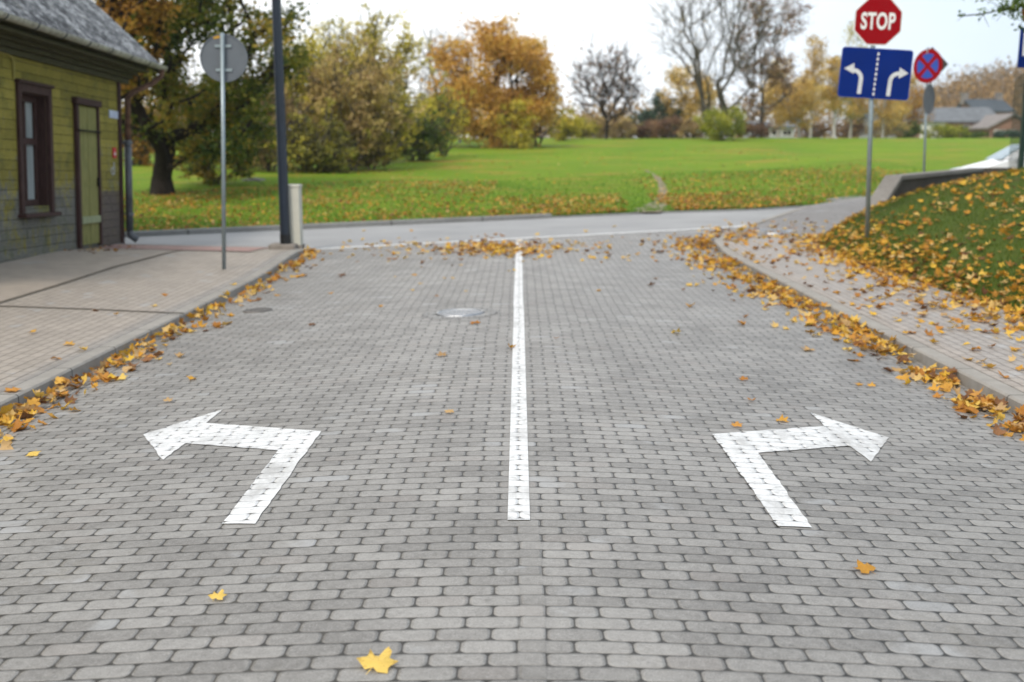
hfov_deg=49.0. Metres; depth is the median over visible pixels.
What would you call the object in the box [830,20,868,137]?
birch tree
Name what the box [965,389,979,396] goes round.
fallen leaf
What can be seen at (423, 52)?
bare tree
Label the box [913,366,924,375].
fallen leaf
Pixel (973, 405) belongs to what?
fallen leaf
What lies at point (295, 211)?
bollard
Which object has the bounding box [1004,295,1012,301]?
fallen leaf
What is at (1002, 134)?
shrub
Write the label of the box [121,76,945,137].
treeline
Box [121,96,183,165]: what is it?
shrub
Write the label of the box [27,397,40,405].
fallen leaf
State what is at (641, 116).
fir tree
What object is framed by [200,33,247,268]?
round sign
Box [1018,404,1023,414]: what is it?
fallen leaf
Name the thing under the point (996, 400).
fallen leaf
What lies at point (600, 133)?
shrub
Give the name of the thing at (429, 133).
shrub
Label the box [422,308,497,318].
manhole cover
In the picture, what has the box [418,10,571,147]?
maple tree
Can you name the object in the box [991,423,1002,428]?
fallen leaf
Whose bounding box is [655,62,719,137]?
maple tree
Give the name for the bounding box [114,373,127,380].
fallen leaf
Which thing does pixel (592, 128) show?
shrub
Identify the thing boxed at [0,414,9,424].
fallen leaf
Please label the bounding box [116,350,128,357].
fallen leaf
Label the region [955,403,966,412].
fallen leaf
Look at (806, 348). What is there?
fallen leaf
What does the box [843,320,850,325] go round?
fallen leaf
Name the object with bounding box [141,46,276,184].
shrub
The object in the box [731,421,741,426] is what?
fallen leaf
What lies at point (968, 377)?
kerb
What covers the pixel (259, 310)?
manhole cover
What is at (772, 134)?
window
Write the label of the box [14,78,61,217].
window
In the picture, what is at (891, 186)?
retaining wall
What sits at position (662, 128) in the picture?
shrub
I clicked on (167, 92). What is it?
oak tree
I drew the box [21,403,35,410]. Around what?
fallen leaf
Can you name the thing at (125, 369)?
fallen leaf
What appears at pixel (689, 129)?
shrub
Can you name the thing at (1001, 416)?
fallen leaf
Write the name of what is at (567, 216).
kerb
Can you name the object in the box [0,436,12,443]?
fallen leaf
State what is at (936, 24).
sky
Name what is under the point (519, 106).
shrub
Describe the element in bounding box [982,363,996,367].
fallen leaf
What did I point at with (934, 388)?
fallen leaf
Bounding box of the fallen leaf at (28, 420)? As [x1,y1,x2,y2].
[23,417,34,422]
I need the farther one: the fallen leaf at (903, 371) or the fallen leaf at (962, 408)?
the fallen leaf at (903, 371)
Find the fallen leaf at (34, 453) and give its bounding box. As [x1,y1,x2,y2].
[26,450,40,455]
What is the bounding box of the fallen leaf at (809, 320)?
[805,316,816,323]
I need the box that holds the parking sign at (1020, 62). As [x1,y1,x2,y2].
[1017,10,1023,67]
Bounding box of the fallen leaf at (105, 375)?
[96,371,109,382]
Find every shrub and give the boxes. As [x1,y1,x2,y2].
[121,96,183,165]
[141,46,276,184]
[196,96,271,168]
[234,71,324,171]
[259,84,374,173]
[315,86,431,169]
[388,94,458,160]
[414,67,475,156]
[491,95,539,148]
[548,104,584,140]
[568,113,602,138]
[581,112,623,138]
[603,116,642,138]
[628,118,661,137]
[647,113,691,137]
[677,118,704,137]
[691,103,746,140]
[736,119,779,137]
[795,121,831,137]
[825,116,867,137]
[864,119,912,137]
[893,120,921,137]
[918,123,957,137]
[940,124,971,137]
[961,131,989,137]
[992,129,1019,137]
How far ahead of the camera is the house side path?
15.91 m
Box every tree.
[93,0,181,100]
[94,0,322,194]
[260,20,352,167]
[288,27,430,170]
[291,13,397,152]
[338,2,438,164]
[407,8,468,110]
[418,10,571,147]
[438,30,477,142]
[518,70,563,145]
[558,32,649,138]
[624,108,660,137]
[625,0,815,138]
[645,88,683,137]
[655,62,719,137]
[719,0,813,137]
[757,55,800,137]
[764,76,830,137]
[796,33,835,137]
[815,55,852,137]
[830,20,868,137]
[845,70,920,137]
[877,80,938,131]
[957,0,1023,31]
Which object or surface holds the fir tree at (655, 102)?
on the lawn at (946, 153)
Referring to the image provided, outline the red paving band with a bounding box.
[98,244,267,250]
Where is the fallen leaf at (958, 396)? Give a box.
[951,394,961,400]
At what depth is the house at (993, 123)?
127.59 m
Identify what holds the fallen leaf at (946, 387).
on the street
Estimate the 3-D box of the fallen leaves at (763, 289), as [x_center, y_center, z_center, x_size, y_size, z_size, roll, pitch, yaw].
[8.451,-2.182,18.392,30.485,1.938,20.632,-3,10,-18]
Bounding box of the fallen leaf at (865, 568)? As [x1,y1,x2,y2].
[853,559,875,573]
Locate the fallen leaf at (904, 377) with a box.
[895,372,908,379]
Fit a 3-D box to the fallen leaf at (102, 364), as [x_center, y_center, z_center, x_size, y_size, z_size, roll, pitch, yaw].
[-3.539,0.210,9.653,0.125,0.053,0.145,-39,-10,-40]
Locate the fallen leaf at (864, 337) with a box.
[862,334,869,343]
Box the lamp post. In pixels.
[268,0,297,248]
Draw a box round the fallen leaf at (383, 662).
[357,647,397,673]
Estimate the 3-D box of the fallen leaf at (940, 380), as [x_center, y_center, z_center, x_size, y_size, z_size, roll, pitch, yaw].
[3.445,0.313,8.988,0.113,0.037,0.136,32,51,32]
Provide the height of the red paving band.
0.071 m
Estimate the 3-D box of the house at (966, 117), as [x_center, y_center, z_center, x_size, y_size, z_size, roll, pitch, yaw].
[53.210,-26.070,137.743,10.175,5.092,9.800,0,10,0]
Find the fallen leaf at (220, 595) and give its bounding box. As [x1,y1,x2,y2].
[208,589,226,599]
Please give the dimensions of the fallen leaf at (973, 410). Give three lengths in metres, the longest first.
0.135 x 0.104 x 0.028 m
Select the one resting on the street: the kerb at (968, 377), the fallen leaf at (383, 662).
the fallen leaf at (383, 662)
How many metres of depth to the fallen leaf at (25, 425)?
7.53 m
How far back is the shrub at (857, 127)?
121.00 m
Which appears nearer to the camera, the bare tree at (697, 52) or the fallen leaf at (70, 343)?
the fallen leaf at (70, 343)
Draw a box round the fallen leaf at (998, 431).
[993,427,1006,435]
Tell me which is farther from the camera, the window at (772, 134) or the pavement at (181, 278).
the window at (772, 134)
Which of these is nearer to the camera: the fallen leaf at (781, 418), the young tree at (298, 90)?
the fallen leaf at (781, 418)
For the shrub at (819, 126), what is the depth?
121.34 m
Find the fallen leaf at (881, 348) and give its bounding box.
[878,345,891,351]
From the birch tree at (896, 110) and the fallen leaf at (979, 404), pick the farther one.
the birch tree at (896, 110)
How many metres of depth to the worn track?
31.60 m
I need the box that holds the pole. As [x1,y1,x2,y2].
[1008,74,1023,168]
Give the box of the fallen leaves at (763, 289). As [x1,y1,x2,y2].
[1,167,1023,431]
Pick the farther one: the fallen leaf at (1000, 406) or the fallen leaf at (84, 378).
the fallen leaf at (84, 378)
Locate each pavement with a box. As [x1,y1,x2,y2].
[0,248,293,392]
[722,236,1023,392]
[727,198,865,236]
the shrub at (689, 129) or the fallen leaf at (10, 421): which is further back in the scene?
the shrub at (689, 129)
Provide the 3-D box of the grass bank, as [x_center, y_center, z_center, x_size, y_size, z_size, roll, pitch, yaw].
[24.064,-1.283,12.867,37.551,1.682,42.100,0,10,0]
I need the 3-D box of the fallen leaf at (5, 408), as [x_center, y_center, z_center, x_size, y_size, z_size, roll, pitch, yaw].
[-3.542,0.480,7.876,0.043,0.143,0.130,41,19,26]
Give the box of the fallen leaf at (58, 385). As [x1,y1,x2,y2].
[53,380,69,388]
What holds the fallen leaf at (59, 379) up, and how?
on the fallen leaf
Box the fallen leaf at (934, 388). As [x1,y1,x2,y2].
[927,382,939,391]
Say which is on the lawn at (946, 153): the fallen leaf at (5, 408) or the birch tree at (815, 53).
the birch tree at (815, 53)
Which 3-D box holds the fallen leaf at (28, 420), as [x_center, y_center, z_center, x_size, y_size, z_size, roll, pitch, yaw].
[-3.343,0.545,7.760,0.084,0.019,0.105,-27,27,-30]
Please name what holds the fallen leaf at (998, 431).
on the street
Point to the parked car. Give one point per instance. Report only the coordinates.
(1000, 158)
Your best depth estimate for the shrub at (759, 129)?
97.70 m
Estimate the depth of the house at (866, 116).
141.24 m
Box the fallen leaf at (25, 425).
[10,423,27,429]
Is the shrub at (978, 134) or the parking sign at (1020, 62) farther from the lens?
the shrub at (978, 134)
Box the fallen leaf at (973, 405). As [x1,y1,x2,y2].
[965,400,979,407]
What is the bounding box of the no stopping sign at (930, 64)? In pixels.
[913,47,947,171]
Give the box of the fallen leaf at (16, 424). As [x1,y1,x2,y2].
[12,419,25,432]
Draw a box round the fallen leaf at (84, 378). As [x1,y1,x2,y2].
[81,374,88,384]
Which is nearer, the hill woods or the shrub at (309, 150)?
the shrub at (309, 150)
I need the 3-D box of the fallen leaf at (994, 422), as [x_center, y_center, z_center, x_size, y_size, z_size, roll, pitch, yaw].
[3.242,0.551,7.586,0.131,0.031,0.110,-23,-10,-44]
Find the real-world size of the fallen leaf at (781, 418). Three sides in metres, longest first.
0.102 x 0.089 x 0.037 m
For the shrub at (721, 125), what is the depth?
89.44 m
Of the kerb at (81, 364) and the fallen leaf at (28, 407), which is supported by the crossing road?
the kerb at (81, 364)
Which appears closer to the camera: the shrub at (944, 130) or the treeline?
the shrub at (944, 130)
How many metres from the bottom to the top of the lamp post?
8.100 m
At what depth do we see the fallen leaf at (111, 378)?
9.07 m
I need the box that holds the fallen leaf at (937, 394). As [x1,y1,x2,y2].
[932,392,943,397]
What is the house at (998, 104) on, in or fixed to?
on the lawn at (946, 153)
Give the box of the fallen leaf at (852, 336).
[849,332,857,338]
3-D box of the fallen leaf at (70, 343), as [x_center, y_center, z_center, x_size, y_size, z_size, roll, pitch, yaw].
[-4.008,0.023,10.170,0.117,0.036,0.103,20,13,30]
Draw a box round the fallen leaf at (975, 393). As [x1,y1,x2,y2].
[969,388,982,396]
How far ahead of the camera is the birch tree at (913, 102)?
120.51 m
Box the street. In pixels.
[0,225,1023,681]
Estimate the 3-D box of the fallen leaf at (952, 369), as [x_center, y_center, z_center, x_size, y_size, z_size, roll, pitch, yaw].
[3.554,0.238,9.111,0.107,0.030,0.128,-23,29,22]
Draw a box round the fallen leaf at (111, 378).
[103,376,118,379]
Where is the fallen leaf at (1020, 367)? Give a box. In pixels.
[1015,364,1023,369]
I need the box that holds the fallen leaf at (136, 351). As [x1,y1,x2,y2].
[133,347,145,357]
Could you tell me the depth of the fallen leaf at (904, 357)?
9.89 m
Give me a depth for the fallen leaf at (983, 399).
8.29 m
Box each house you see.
[0,0,167,262]
[743,121,797,137]
[855,113,900,137]
[901,107,995,137]
[956,92,1015,113]
[967,113,1020,137]
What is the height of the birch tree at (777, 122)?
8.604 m
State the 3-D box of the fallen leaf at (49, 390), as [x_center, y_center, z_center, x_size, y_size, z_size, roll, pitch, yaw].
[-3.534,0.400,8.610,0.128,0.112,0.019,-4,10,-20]
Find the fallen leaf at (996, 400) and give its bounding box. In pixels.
[994,396,1007,404]
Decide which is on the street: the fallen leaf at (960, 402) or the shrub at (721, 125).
the fallen leaf at (960, 402)
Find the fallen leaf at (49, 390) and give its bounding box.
[44,386,55,395]
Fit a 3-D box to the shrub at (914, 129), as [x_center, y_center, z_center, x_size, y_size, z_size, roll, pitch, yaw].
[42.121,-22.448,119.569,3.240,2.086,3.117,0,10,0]
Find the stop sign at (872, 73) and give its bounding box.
[837,0,912,237]
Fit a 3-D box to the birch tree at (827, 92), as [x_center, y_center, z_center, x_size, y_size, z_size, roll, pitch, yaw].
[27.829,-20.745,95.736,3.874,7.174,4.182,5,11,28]
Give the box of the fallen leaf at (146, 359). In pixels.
[140,355,152,361]
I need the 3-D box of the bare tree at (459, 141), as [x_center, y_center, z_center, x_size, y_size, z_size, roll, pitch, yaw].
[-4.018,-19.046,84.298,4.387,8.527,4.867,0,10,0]
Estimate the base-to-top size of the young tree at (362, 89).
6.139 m
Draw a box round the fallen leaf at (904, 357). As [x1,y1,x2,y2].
[897,352,909,363]
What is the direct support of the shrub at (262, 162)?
on the lawn at (946, 153)
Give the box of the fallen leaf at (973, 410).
[965,406,981,414]
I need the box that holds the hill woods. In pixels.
[838,56,1023,130]
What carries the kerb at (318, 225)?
on the crossing road
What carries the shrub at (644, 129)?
on the lawn at (946, 153)
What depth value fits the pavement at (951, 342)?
12.34 m
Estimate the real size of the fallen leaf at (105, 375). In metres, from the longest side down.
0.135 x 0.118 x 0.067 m
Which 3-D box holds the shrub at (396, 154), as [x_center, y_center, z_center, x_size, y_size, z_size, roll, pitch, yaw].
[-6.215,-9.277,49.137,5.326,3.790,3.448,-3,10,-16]
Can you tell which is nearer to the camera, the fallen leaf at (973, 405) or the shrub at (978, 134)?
the fallen leaf at (973, 405)
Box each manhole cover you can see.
[243,307,271,312]
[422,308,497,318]
[755,229,791,233]
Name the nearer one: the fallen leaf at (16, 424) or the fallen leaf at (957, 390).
the fallen leaf at (16, 424)
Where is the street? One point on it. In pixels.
(600, 487)
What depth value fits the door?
19.38 m
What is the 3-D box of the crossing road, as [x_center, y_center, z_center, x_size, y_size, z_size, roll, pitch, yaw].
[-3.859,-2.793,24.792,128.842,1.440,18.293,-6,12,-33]
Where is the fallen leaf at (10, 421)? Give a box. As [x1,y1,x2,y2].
[2,416,14,423]
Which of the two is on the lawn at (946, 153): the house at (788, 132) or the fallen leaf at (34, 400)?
the house at (788, 132)
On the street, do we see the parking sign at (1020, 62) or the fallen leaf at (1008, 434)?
the fallen leaf at (1008, 434)
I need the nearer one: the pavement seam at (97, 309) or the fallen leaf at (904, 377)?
the fallen leaf at (904, 377)
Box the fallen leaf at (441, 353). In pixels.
[436,351,446,355]
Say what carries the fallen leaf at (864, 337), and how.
on the street
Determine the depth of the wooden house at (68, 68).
18.20 m
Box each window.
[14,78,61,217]
[771,130,780,135]
[782,130,791,135]
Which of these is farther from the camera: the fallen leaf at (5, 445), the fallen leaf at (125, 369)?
the fallen leaf at (125, 369)
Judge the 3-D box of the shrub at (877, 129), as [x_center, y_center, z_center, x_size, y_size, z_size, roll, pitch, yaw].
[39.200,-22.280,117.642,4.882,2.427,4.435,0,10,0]
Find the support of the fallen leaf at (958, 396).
on the street
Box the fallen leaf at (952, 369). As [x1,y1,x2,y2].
[946,366,956,373]
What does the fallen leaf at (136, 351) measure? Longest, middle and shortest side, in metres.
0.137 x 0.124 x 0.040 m
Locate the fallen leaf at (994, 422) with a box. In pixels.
[986,417,999,426]
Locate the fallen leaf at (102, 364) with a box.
[97,358,105,369]
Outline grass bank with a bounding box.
[819,174,1023,316]
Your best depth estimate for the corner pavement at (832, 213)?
24.48 m
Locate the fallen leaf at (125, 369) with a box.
[119,366,135,372]
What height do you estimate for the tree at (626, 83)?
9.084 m
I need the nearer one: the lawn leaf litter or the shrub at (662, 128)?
the lawn leaf litter
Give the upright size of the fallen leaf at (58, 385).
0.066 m
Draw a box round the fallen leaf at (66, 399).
[64,395,76,403]
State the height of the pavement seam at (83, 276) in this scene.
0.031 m
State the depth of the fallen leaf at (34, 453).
6.80 m
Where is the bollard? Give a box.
[288,184,304,248]
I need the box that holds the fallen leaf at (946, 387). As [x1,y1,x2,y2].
[939,381,952,391]
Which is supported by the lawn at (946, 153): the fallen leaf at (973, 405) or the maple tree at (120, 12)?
the maple tree at (120, 12)
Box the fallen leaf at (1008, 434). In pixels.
[1001,431,1013,436]
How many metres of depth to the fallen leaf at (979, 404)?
8.06 m
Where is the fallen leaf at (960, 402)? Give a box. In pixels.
[952,399,965,408]
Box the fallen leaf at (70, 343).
[62,340,74,344]
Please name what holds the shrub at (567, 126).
on the lawn at (946, 153)
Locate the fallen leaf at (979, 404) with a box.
[969,399,984,409]
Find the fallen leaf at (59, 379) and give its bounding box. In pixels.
[54,376,65,383]
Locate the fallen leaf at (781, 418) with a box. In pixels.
[776,414,788,421]
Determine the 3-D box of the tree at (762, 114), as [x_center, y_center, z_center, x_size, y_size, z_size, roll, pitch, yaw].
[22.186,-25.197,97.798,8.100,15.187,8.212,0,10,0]
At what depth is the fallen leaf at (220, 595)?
4.37 m
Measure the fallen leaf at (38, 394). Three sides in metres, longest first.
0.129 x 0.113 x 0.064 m
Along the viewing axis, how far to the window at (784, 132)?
137.39 m
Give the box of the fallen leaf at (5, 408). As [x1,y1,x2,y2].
[0,403,14,413]
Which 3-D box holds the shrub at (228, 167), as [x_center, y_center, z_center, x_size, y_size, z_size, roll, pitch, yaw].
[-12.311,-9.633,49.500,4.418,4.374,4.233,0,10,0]
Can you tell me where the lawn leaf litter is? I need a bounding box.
[124,147,904,231]
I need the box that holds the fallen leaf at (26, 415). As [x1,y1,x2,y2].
[20,412,34,418]
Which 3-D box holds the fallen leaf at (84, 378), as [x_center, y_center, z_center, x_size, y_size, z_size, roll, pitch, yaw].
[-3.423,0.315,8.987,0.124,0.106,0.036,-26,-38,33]
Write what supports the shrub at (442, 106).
on the lawn at (946, 153)
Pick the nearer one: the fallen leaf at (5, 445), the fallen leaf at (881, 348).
the fallen leaf at (5, 445)
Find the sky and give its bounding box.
[92,0,1023,137]
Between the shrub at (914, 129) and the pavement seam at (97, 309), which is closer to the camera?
the pavement seam at (97, 309)
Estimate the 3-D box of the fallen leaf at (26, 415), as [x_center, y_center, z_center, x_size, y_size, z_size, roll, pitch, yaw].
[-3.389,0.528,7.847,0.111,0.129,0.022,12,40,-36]
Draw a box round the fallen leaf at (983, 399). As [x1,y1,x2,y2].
[980,396,989,402]
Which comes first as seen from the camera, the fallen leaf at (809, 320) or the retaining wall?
the fallen leaf at (809, 320)
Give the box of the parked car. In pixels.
[950,144,1018,169]
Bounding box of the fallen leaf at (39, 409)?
[31,405,45,412]
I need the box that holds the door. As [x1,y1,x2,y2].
[78,106,100,244]
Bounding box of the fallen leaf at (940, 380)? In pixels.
[935,376,948,383]
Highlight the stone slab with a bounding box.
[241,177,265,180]
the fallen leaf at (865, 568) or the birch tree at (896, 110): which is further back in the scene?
the birch tree at (896, 110)
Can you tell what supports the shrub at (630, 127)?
on the lawn at (946, 153)
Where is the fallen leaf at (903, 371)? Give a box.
[899,369,911,373]
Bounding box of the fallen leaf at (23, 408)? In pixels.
[13,406,25,412]
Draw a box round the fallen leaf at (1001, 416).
[996,412,1004,420]
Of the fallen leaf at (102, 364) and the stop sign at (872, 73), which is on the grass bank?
the stop sign at (872, 73)
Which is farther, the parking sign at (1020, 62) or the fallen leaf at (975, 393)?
the parking sign at (1020, 62)
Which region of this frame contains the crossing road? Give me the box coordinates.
[125,208,796,250]
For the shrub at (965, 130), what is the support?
on the lawn at (946, 153)
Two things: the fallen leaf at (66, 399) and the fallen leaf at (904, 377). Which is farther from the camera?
the fallen leaf at (904, 377)
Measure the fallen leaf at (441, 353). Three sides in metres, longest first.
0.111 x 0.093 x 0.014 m
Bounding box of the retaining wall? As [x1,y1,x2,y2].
[865,168,1007,208]
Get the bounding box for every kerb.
[0,243,305,410]
[125,213,551,236]
[531,205,809,218]
[714,197,1023,413]
[826,194,871,201]
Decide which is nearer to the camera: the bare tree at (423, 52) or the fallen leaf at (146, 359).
the fallen leaf at (146, 359)
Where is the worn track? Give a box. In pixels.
[633,170,666,211]
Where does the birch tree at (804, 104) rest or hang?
on the lawn at (946, 153)
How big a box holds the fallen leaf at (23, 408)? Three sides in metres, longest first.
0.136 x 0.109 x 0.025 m
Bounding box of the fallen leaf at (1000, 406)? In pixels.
[990,401,1007,409]
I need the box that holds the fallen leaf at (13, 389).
[4,387,21,391]
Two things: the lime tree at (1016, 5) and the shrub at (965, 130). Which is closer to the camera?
the lime tree at (1016, 5)
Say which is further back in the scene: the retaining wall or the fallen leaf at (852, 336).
the retaining wall
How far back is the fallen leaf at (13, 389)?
8.30 m
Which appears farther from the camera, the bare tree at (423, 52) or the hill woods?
the hill woods
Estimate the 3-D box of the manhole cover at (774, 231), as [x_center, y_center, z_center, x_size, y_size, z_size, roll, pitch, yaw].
[5.140,-2.153,22.077,0.740,0.062,0.740,0,10,0]
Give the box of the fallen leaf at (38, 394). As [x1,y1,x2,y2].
[32,389,47,397]
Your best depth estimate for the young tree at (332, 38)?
52.82 m
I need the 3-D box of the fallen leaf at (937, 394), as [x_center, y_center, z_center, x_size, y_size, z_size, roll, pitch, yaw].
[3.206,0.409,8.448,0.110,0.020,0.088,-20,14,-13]
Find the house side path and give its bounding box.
[0,248,176,300]
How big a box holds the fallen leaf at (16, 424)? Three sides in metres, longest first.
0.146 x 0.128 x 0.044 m
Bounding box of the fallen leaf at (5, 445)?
[0,439,12,449]
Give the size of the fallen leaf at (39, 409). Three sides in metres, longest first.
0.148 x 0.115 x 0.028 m
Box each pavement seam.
[0,250,179,302]
[0,305,182,312]
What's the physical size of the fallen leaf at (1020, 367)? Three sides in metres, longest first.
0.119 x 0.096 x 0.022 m
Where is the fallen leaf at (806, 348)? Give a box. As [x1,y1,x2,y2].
[801,345,814,350]
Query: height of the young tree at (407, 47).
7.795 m
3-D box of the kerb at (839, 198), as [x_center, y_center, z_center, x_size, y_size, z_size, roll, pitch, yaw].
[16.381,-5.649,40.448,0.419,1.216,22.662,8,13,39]
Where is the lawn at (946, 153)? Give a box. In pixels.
[123,138,1019,230]
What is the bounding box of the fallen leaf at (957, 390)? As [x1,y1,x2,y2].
[952,384,960,394]

